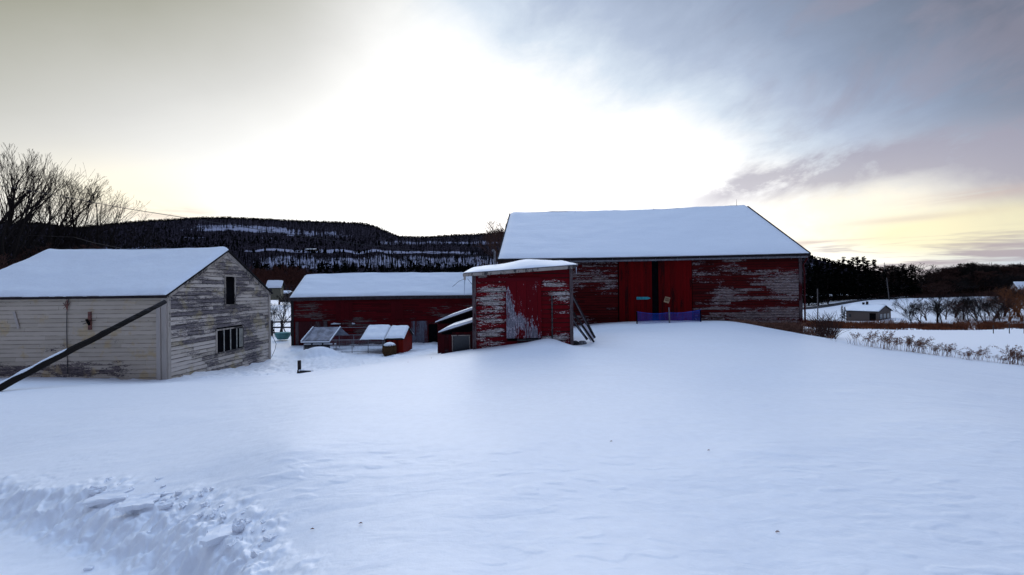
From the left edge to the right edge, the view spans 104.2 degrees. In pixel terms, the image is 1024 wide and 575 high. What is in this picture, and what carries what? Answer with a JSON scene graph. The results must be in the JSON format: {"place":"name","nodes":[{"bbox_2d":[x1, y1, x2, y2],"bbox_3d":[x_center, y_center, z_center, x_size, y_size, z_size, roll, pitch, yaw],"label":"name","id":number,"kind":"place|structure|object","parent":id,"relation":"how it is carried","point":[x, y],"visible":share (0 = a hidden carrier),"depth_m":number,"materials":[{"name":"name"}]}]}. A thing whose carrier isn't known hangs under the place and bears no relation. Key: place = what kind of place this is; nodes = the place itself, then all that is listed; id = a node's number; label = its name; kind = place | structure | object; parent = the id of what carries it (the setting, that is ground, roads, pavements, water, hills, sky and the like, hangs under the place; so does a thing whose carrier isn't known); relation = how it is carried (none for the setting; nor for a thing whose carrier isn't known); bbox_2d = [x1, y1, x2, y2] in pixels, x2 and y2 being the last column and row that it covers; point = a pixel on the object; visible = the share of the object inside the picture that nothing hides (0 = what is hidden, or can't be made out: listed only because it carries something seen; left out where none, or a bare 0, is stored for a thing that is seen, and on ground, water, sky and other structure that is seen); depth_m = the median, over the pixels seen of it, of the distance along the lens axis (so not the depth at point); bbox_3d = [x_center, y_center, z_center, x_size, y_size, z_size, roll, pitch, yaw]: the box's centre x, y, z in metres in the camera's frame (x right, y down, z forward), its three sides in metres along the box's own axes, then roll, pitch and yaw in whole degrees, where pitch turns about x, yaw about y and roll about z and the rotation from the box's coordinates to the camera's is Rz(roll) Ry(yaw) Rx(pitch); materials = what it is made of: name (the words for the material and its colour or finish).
{"place":"outdoors","nodes":[
{"label":"outdoors","id":0,"kind":"place"},
{"bbox_2d":[157,500,173,510],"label":"snow slab","id":1,"kind":"structure","parent":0,"point":[162,505],"depth_m":3.58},
{"bbox_2d":[0,218,990,290],"bbox_3d":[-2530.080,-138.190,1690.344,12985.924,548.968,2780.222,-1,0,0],"label":"hills","id":2,"kind":"structure","parent":0,"point":[346,231],"depth_m":1421.58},
{"bbox_2d":[1,216,922,286],"bbox_3d":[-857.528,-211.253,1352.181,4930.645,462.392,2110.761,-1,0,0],"label":"woods","id":3,"kind":"object","parent":2,"relation":"on","point":[320,266],"visible":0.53,"depth_m":880.50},
{"bbox_2d":[0,286,1023,574],"bbox_3d":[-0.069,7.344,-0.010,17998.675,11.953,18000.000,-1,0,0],"label":"snow ground","id":4,"kind":"structure","parent":0,"point":[674,448],"depth_m":4.05,"materials":[{"name":"snow"}]},
{"bbox_2d":[0,252,15,269],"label":"bush","id":5,"kind":"object","parent":4,"relation":"on","point":[4,260],"visible":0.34,"depth_m":39.49,"materials":[{"name":"brown plant"}]},
{"bbox_2d":[6,243,54,263],"bbox_3d":[-53.832,-0.303,45.038,9.317,9.583,8.868,-1,0,6],"label":"bush","id":6,"kind":"object","parent":4,"relation":"on","point":[41,248],"visible":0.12,"depth_m":44.45,"materials":[{"name":"brown plant"}]},
{"bbox_2d":[0,162,88,262],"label":"bare tree","id":7,"kind":"object","parent":4,"relation":"on","point":[29,243],"visible":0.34,"depth_m":47.58,"materials":[{"name":"brown plant"}]},
{"bbox_2d":[0,143,92,267],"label":"bare tree","id":8,"kind":"object","parent":4,"relation":"on","point":[24,221],"visible":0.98,"depth_m":43.66,"materials":[{"name":"brown plant"}]},
{"bbox_2d":[1,205,95,260],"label":"bare tree","id":9,"kind":"object","parent":4,"relation":"on","point":[23,255],"visible":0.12,"depth_m":55.43,"materials":[{"name":"brown plant"}]},
{"bbox_2d":[0,193,105,262],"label":"bare tree","id":10,"kind":"object","parent":4,"relation":"on","point":[3,224],"visible":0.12,"depth_m":50.67,"materials":[{"name":"brown plant"}]},
{"bbox_2d":[0,174,119,258],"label":"bare tree","id":11,"kind":"object","parent":4,"relation":"on","point":[74,224],"visible":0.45,"depth_m":50.30,"materials":[{"name":"brown plant"}]},
{"bbox_2d":[0,172,121,256],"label":"bare tree","id":12,"kind":"object","parent":4,"relation":"on","point":[49,231],"visible":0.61,"depth_m":50.07,"materials":[{"name":"brown plant"}]},
{"bbox_2d":[0,300,166,390],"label":"timber prop","id":13,"kind":"object","parent":4,"relation":"on","point":[25,373],"visible":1,"depth_m":11.74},
{"bbox_2d":[88,486,106,494],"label":"snow slab","id":14,"kind":"structure","parent":4,"relation":"on","point":[93,490],"depth_m":4.04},
{"bbox_2d":[15,179,186,248],"bbox_3d":[-53.756,-4.938,53.712,12.640,18.745,15.669,-1,0,0],"label":"bare tree","id":15,"kind":"object","parent":4,"relation":"on","point":[101,239],"visible":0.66,"depth_m":53.52,"materials":[{"name":"brown plant"}]},
{"bbox_2d":[82,488,133,507],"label":"snow slab","id":16,"kind":"structure","parent":4,"relation":"on","point":[106,498],"depth_m":3.89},
{"bbox_2d":[62,213,180,248],"bbox_3d":[-57.234,-3.628,58.191,16.548,15.995,9.809,-1,0,9],"label":"bare tree","id":17,"kind":"object","parent":4,"relation":"on","point":[110,219],"visible":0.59,"depth_m":57.58,"materials":[{"name":"brown plant"}]},
{"bbox_2d":[0,246,275,379],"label":"white barn","id":18,"kind":"structure","parent":4,"relation":"on","point":[213,313],"depth_m":15.39,"materials":[{"name":"grey wood"}]},
{"bbox_2d":[115,491,164,511],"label":"snow slab","id":19,"kind":"structure","parent":4,"relation":"on","point":[139,501],"depth_m":3.68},
{"bbox_2d":[199,523,238,546],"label":"snow slab","id":20,"kind":"structure","parent":4,"relation":"on","point":[216,535],"depth_m":2.93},
{"bbox_2d":[226,537,242,547],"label":"snow clump","id":21,"kind":"object","parent":4,"relation":"on","point":[232,543],"visible":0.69,"depth_m":2.84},
{"bbox_2d":[232,519,245,532],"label":"snow slab","id":22,"kind":"structure","parent":4,"relation":"on","point":[239,525],"depth_m":2.98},
{"bbox_2d":[250,548,262,558],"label":"snow clump","id":23,"kind":"object","parent":4,"relation":"on","point":[255,552],"visible":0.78,"depth_m":2.69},
{"bbox_2d":[247,267,284,284],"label":"bare tree","id":24,"kind":"object","parent":4,"relation":"on","point":[265,277],"visible":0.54,"depth_m":94.34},
{"bbox_2d":[263,533,276,541],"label":"snow clump","id":25,"kind":"object","parent":4,"relation":"on","point":[269,537],"visible":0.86,"depth_m":2.83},
{"bbox_2d":[266,280,285,299],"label":"house","id":26,"kind":"structure","parent":4,"relation":"on","point":[273,286],"depth_m":82.41,"materials":[{"name":"grey"}]},
{"bbox_2d":[271,306,286,331],"bbox_3d":[-20.232,2.796,34.288,1.564,2.780,2.001,-1,0,-17],"label":"shrub","id":27,"kind":"object","parent":4,"relation":"on","point":[279,314],"visible":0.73,"depth_m":34.54,"materials":[{"name":"brown plant"}]},
{"bbox_2d":[262,268,298,303],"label":"bare tree","id":28,"kind":"object","parent":4,"relation":"on","point":[284,278],"visible":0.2,"depth_m":107.43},
{"bbox_2d":[271,320,290,335],"bbox_3d":[-19.463,3.514,32.983,2.562,1.640,0.145,-1,0,0],"label":"rail fence","id":29,"kind":"object","parent":4,"relation":"on","point":[281,322],"visible":0.31,"depth_m":32.91,"materials":[{"name":"grey wood"}]},
{"bbox_2d":[274,332,290,339],"bbox_3d":[-17.257,3.638,29.995,1.093,0.500,1.093,-1,0,0],"label":"stock tub","id":30,"kind":"object","parent":4,"relation":"on","point":[282,335],"visible":1,"depth_m":29.64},
{"bbox_2d":[273,286,293,331],"bbox_3d":[-19.696,2.070,36.091,2.469,4.388,3.159,-1,0,41],"label":"shrub","id":31,"kind":"object","parent":4,"relation":"on","point":[284,303],"visible":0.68,"depth_m":35.56,"materials":[{"name":"brown plant"}]},
{"bbox_2d":[267,263,312,304],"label":"bare tree","id":32,"kind":"object","parent":4,"relation":"on","point":[299,273],"visible":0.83,"depth_m":102.96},
{"bbox_2d":[301,325,390,352],"bbox_3d":[-9.494,2.975,23.623,4.647,1.520,2.785,-1,0,0],"label":"chicken run","id":33,"kind":"object","parent":4,"relation":"on","point":[317,337],"visible":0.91,"depth_m":22.89,"materials":[{"name":"grey wood"}]},
{"bbox_2d":[289,272,471,345],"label":"long barn","id":34,"kind":"structure","parent":4,"relation":"on","point":[419,304],"depth_m":28.00,"materials":[{"name":"wood"}]},
{"bbox_2d":[295,321,326,345],"bbox_3d":[-13.706,3.291,27.248,2.058,1.913,0.030,-1,0,-7],"label":"barn door","id":35,"kind":"structure","parent":34,"relation":"in","point":[301,328],"depth_m":27.18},
{"bbox_2d":[336,300,352,319],"bbox_3d":[-11.569,1.576,27.485,1.121,1.358,0.024,-1,0,-7],"label":"loft door","id":36,"kind":"structure","parent":34,"relation":"in","point":[343,312],"depth_m":27.47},
{"bbox_2d":[391,300,402,318],"bbox_3d":[-8.035,1.570,27.891,0.818,1.313,0.022,-1,0,-7],"label":"loft door","id":37,"kind":"structure","parent":34,"relation":"in","point":[398,314],"depth_m":27.88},
{"bbox_2d":[411,321,427,342],"bbox_3d":[-6.537,3.299,28.068,1.136,1.882,0.031,-1,0,-7],"label":"grey door","id":38,"kind":"structure","parent":34,"relation":"in","point":[417,327],"depth_m":28.06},
{"bbox_2d":[382,342,396,355],"bbox_3d":[-6.652,3.341,21.645,0.763,0.749,0.763,-1,0,0],"label":"hay bale","id":39,"kind":"object","parent":4,"relation":"on","point":[389,348],"visible":0.99,"depth_m":21.37},
{"bbox_2d":[385,325,413,353],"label":"chicken coop","id":40,"kind":"structure","parent":4,"relation":"on","point":[400,336],"depth_m":22.71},
{"bbox_2d":[435,307,471,352],"bbox_3d":[-2.572,2.063,19.362,1.802,2.375,2.670,-1,0,0],"label":"lean to","id":41,"kind":"object","parent":4,"relation":"on","point":[458,316],"visible":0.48,"depth_m":18.17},
{"bbox_2d":[438,318,472,353],"bbox_3d":[-2.140,2.199,16.462,1.415,1.951,2.070,-1,0,0],"label":"lean to","id":42,"kind":"object","parent":4,"relation":"on","point":[456,336],"visible":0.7,"depth_m":15.58,"materials":[{"name":"red wood"}]},
{"bbox_2d":[451,335,470,351],"bbox_3d":[-1.988,2.251,15.597,0.743,0.795,0.120,-1,0,0],"label":"window","id":43,"kind":"structure","parent":42,"relation":"in","point":[459,342],"depth_m":15.61,"materials":[{"name":"grey glass"}]},
{"bbox_2d":[472,221,505,264],"bbox_3d":[-0.697,-3.454,61.566,14.109,13.814,11.088,-1,0,38],"label":"bare tree","id":44,"kind":"object","parent":4,"relation":"on","point":[499,233],"visible":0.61,"depth_m":60.73,"materials":[{"name":"brown plant"}]},
{"bbox_2d":[452,259,577,349],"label":"red shed","id":45,"kind":"structure","parent":4,"relation":"on","point":[522,301],"depth_m":14.69,"materials":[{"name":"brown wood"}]},
{"bbox_2d":[492,249,495,264],"bbox_3d":[-0.808,-0.829,17.801,0.177,1.753,0.090,-1,0,0],"label":"service mast","id":46,"kind":"object","parent":45,"relation":"attached to","point":[494,256],"visible":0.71,"depth_m":17.77,"materials":[{"name":"metal"}]},
{"bbox_2d":[2,186,487,256],"bbox_3d":[-30.968,-6.404,29.655,64.724,10.806,1.627,-1,0,20],"label":"power line","id":47,"kind":"object","parent":46,"relation":"attached to","point":[235,225],"visible":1,"depth_m":25.65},
{"bbox_2d":[506,281,541,337],"bbox_3d":[0.435,0.803,14.641,1.290,2.135,0.035,-1,0,-1],"label":"door","id":48,"kind":"structure","parent":45,"relation":"in","point":[523,320],"depth_m":14.62,"materials":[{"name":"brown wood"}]},
{"bbox_2d":[573,312,594,341],"bbox_3d":[2.718,1.504,15.148,0.865,1.196,0.037,-1,0,-7],"label":"plank","id":49,"kind":"object","parent":4,"relation":"on","point":[582,325],"visible":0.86,"depth_m":15.13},
{"bbox_2d":[573,295,595,337],"bbox_3d":[2.767,1.142,15.398,1.096,1.723,0.063,-1,0,-23],"label":"plank","id":50,"kind":"object","parent":4,"relation":"on","point":[590,330],"visible":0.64,"depth_m":15.43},
{"bbox_2d":[497,199,810,329],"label":"red barn","id":51,"kind":"structure","parent":4,"relation":"on","point":[727,263],"depth_m":23.26,"materials":[{"name":"wood"}]},
{"bbox_2d":[619,261,651,321],"bbox_3d":[7.166,0.523,23.122,1.854,4.405,0.029,-1,0,6],"label":"sliding door","id":52,"kind":"structure","parent":51,"relation":"in","point":[633,283],"depth_m":23.12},
{"bbox_2d":[658,260,691,320],"bbox_3d":[9.370,0.498,22.888,1.839,4.404,0.030,-1,0,6],"label":"sliding door","id":53,"kind":"structure","parent":51,"relation":"in","point":[679,289],"depth_m":22.88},
{"bbox_2d":[636,307,700,323],"bbox_3d":[8.195,1.596,20.695,3.414,1.156,0.371,-1,0,0],"label":"snow fence","id":54,"kind":"object","parent":4,"relation":"on","point":[649,318],"visible":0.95,"depth_m":20.73,"materials":[{"name":"blue plastic"}]},
{"bbox_2d":[732,318,818,335],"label":"dry weeds","id":55,"kind":"object","parent":4,"relation":"on","point":[781,325],"visible":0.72,"depth_m":20.73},
{"bbox_2d":[809,260,825,302],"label":"pine tree","id":56,"kind":"object","parent":4,"relation":"on","point":[816,270],"visible":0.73,"depth_m":216.97,"materials":[{"name":"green plant"}]},
{"bbox_2d":[806,283,833,305],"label":"pine tree","id":57,"kind":"object","parent":4,"relation":"on","point":[815,292],"visible":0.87,"depth_m":200.67,"materials":[{"name":"green plant"}]},
{"bbox_2d":[803,312,851,338],"bbox_3d":[21.836,2.632,27.696,3.017,2.689,11.092,-1,0,39],"label":"thicket","id":58,"kind":"object","parent":4,"relation":"on","point":[824,330],"visible":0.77,"depth_m":25.71,"materials":[{"name":"brown plant"}]},
{"bbox_2d":[826,260,846,298],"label":"pine tree","id":59,"kind":"object","parent":4,"relation":"on","point":[832,269],"visible":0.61,"depth_m":221.39,"materials":[{"name":"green plant"}]},
{"bbox_2d":[829,282,847,300],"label":"pine tree","id":60,"kind":"object","parent":4,"relation":"on","point":[838,294],"visible":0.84,"depth_m":216.87,"materials":[{"name":"green plant"}]},
{"bbox_2d":[833,259,846,294],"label":"pine tree","id":61,"kind":"object","parent":4,"relation":"on","point":[839,268],"visible":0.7,"depth_m":227.62,"materials":[{"name":"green plant"}]},
{"bbox_2d":[835,257,847,296],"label":"pine tree","id":62,"kind":"object","parent":4,"relation":"on","point":[843,266],"visible":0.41,"depth_m":240.09,"materials":[{"name":"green plant"}]},
{"bbox_2d":[840,282,856,299],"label":"pine tree","id":63,"kind":"object","parent":4,"relation":"on","point":[846,297],"visible":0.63,"depth_m":221.31,"materials":[{"name":"green plant"}]},
{"bbox_2d":[841,260,860,295],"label":"pine tree","id":64,"kind":"object","parent":4,"relation":"on","point":[849,271],"visible":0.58,"depth_m":226.34,"materials":[{"name":"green plant"}]},
{"bbox_2d":[846,257,862,295],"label":"pine tree","id":65,"kind":"object","parent":4,"relation":"on","point":[852,265],"visible":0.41,"depth_m":232.58,"materials":[{"name":"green plant"}]},
{"bbox_2d":[845,257,871,299],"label":"pine tree","id":66,"kind":"object","parent":4,"relation":"on","point":[857,262],"visible":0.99,"depth_m":211.62,"materials":[{"name":"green plant"}]},
{"bbox_2d":[856,256,873,296],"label":"pine tree","id":67,"kind":"object","parent":4,"relation":"on","point":[863,267],"visible":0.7,"depth_m":222.93,"materials":[{"name":"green plant"}]},
{"bbox_2d":[855,330,877,346],"bbox_3d":[14.223,2.033,15.870,0.777,0.803,0.409,-1,0,0],"label":"dry weed","id":68,"kind":"object","parent":4,"relation":"on","point":[871,343],"visible":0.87,"depth_m":15.85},
{"bbox_2d":[862,260,875,298],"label":"pine tree","id":69,"kind":"object","parent":4,"relation":"on","point":[868,273],"visible":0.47,"depth_m":224.01,"materials":[{"name":"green plant"}]},
{"bbox_2d":[846,301,892,320],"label":"ranch house","id":70,"kind":"structure","parent":4,"relation":"on","point":[863,311],"depth_m":142.09,"materials":[{"name":"beige"}]},
{"bbox_2d":[870,259,882,294],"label":"pine tree","id":71,"kind":"object","parent":4,"relation":"on","point":[874,267],"visible":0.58,"depth_m":228.96,"materials":[{"name":"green plant"}]},
{"bbox_2d":[868,268,886,296],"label":"pine tree","id":72,"kind":"object","parent":4,"relation":"on","point":[878,276],"visible":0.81,"depth_m":210.98,"materials":[{"name":"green plant"}]},
{"bbox_2d":[876,283,891,298],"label":"pine tree","id":73,"kind":"object","parent":4,"relation":"on","point":[884,289],"visible":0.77,"depth_m":202.59,"materials":[{"name":"green plant"}]},
{"bbox_2d":[874,329,897,349],"bbox_3d":[14.485,2.042,15.408,0.876,0.840,0.461,-1,0,-18],"label":"dry weed","id":74,"kind":"object","parent":4,"relation":"on","point":[891,334],"visible":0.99,"depth_m":15.44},
{"bbox_2d":[871,265,905,287],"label":"bare tree","id":75,"kind":"object","parent":4,"relation":"on","point":[887,266],"visible":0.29,"depth_m":255.24,"materials":[{"name":"brown plant"}]},
{"bbox_2d":[880,283,898,298],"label":"pine tree","id":76,"kind":"object","parent":4,"relation":"on","point":[890,285],"visible":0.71,"depth_m":202.22,"materials":[{"name":"green plant"}]},
{"bbox_2d":[880,268,917,284],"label":"bare tree","id":77,"kind":"object","parent":4,"relation":"on","point":[895,273],"visible":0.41,"depth_m":246.69,"materials":[{"name":"brown plant"}]},
{"bbox_2d":[803,290,1004,302],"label":"undergrowth","id":78,"kind":"object","parent":4,"relation":"on","point":[925,294],"visible":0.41,"depth_m":215.60,"materials":[{"name":"brown plant"}]},
{"bbox_2d":[897,269,914,296],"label":"pine tree","id":79,"kind":"object","parent":4,"relation":"on","point":[906,278],"visible":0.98,"depth_m":212.70,"materials":[{"name":"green plant"}]},
{"bbox_2d":[901,302,922,321],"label":"bare tree","id":80,"kind":"object","parent":4,"relation":"on","point":[912,314],"visible":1,"depth_m":111.50,"materials":[{"name":"brown plant"}]},
{"bbox_2d":[901,266,922,296],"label":"pine tree","id":81,"kind":"object","parent":4,"relation":"on","point":[910,275],"visible":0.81,"depth_m":214.57,"materials":[{"name":"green plant"}]},
{"bbox_2d":[803,314,1023,329],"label":"dry brush","id":82,"kind":"object","parent":4,"relation":"on","point":[966,325],"visible":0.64,"depth_m":73.05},
{"bbox_2d":[889,295,938,321],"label":"bare tree","id":83,"kind":"object","parent":4,"relation":"on","point":[919,305],"visible":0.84,"depth_m":112.51,"materials":[{"name":"brown plant"}]},
{"bbox_2d":[887,262,952,287],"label":"bare tree","id":84,"kind":"object","parent":4,"relation":"on","point":[919,270],"visible":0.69,"depth_m":237.94,"materials":[{"name":"brown plant"}]},
{"bbox_2d":[907,336,933,352],"bbox_3d":[15.467,2.174,15.046,0.882,0.679,0.334,-1,0,10],"label":"dry weed","id":85,"kind":"object","parent":4,"relation":"on","point":[919,343],"visible":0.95,"depth_m":15.06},
{"bbox_2d":[922,271,952,292],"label":"bare tree","id":86,"kind":"object","parent":4,"relation":"on","point":[941,273],"visible":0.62,"depth_m":227.92,"materials":[{"name":"brown plant"}]},
{"bbox_2d":[928,304,949,320],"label":"bare tree","id":87,"kind":"object","parent":4,"relation":"on","point":[934,312],"visible":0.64,"depth_m":112.13,"materials":[{"name":"brown plant"}]},
{"bbox_2d":[919,293,961,321],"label":"bare tree","id":88,"kind":"object","parent":4,"relation":"on","point":[937,303],"visible":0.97,"depth_m":110.78,"materials":[{"name":"brown plant"}]},
{"bbox_2d":[922,299,960,319],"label":"bare tree","id":89,"kind":"object","parent":4,"relation":"on","point":[946,308],"visible":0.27,"depth_m":126.41,"materials":[{"name":"brown plant"}]},
{"bbox_2d":[925,267,961,291],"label":"bare tree","id":90,"kind":"object","parent":4,"relation":"on","point":[949,271],"visible":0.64,"depth_m":234.33,"materials":[{"name":"brown plant"}]},
{"bbox_2d":[945,302,974,321],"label":"bare tree","id":91,"kind":"object","parent":4,"relation":"on","point":[955,312],"visible":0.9,"depth_m":112.09,"materials":[{"name":"brown plant"}]},
{"bbox_2d":[947,295,986,322],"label":"bare tree","id":92,"kind":"object","parent":4,"relation":"on","point":[958,304],"visible":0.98,"depth_m":111.58,"materials":[{"name":"brown plant"}]},
{"bbox_2d":[952,292,999,321],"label":"bare tree","id":93,"kind":"object","parent":4,"relation":"on","point":[970,302],"visible":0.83,"depth_m":111.43,"materials":[{"name":"brown plant"}]},
{"bbox_2d":[955,294,1004,320],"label":"bare tree","id":94,"kind":"object","parent":4,"relation":"on","point":[984,313],"visible":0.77,"depth_m":112.11,"materials":[{"name":"brown plant"}]},
{"bbox_2d":[962,262,1002,290],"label":"bare tree","id":95,"kind":"object","parent":4,"relation":"on","point":[992,267],"visible":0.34,"depth_m":232.73,"materials":[{"name":"black plant"}]},
{"bbox_2d":[942,263,1023,289],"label":"bare tree","id":96,"kind":"object","parent":4,"relation":"on","point":[967,268],"visible":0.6,"depth_m":232.17,"materials":[{"name":"black plant"}]},
{"bbox_2d":[974,275,1021,292],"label":"bare tree","id":97,"kind":"object","parent":4,"relation":"on","point":[1002,281],"visible":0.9,"depth_m":205.44,"materials":[{"name":"black plant"}]},
{"bbox_2d":[983,300,1012,319],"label":"bare tree","id":98,"kind":"object","parent":4,"relation":"on","point":[999,317],"visible":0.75,"depth_m":111.43,"materials":[{"name":"brown plant"}]},
{"bbox_2d":[978,295,1018,319],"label":"bare tree","id":99,"kind":"object","parent":4,"relation":"on","point":[997,311],"visible":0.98,"depth_m":111.04,"materials":[{"name":"brown plant"}]},
{"bbox_2d":[975,285,1023,316],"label":"bare tree","id":100,"kind":"object","parent":4,"relation":"on","point":[1013,292],"visible":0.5,"depth_m":125.95,"materials":[{"name":"brown plant"}]},
{"bbox_2d":[983,287,1023,320],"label":"bare tree","id":101,"kind":"object","parent":4,"relation":"on","point":[1010,313],"visible":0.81,"depth_m":111.86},
{"bbox_2d":[983,286,1023,320],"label":"bare tree","id":102,"kind":"object","parent":4,"relation":"on","point":[1009,297],"visible":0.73,"depth_m":112.64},
{"bbox_2d":[988,273,1023,288],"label":"bare tree","id":103,"kind":"object","parent":4,"relation":"on","point":[1018,277],"visible":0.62,"depth_m":204.86,"materials":[{"name":"black plant"}]},
{"bbox_2d":[992,346,1022,364],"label":"dry weed","id":104,"kind":"object","parent":4,"relation":"on","point":[1013,355],"visible":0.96,"depth_m":13.57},
{"bbox_2d":[997,266,1023,288],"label":"bare tree","id":105,"kind":"object","parent":4,"relation":"on","point":[1007,269],"visible":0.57,"depth_m":229.25,"materials":[{"name":"brown plant"}]},
{"bbox_2d":[1005,344,1021,364],"bbox_3d":[17.254,2.307,13.698,0.782,0.776,0.297,-1,0,-19],"label":"dry weed","id":106,"kind":"object","parent":4,"relation":"on","point":[1013,353],"visible":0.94,"depth_m":13.63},
{"bbox_2d":[1009,281,1023,291],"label":"house","id":107,"kind":"structure","parent":4,"relation":"on","point":[1019,284],"depth_m":151.09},
{"bbox_2d":[0,0,1023,277],"label":"sky","id":108,"kind":"structure","parent":0,"point":[889,132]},
{"bbox_2d":[803,295,975,309],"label":"road","id":109,"kind":"structure","parent":0,"point":[835,304],"depth_m":198.53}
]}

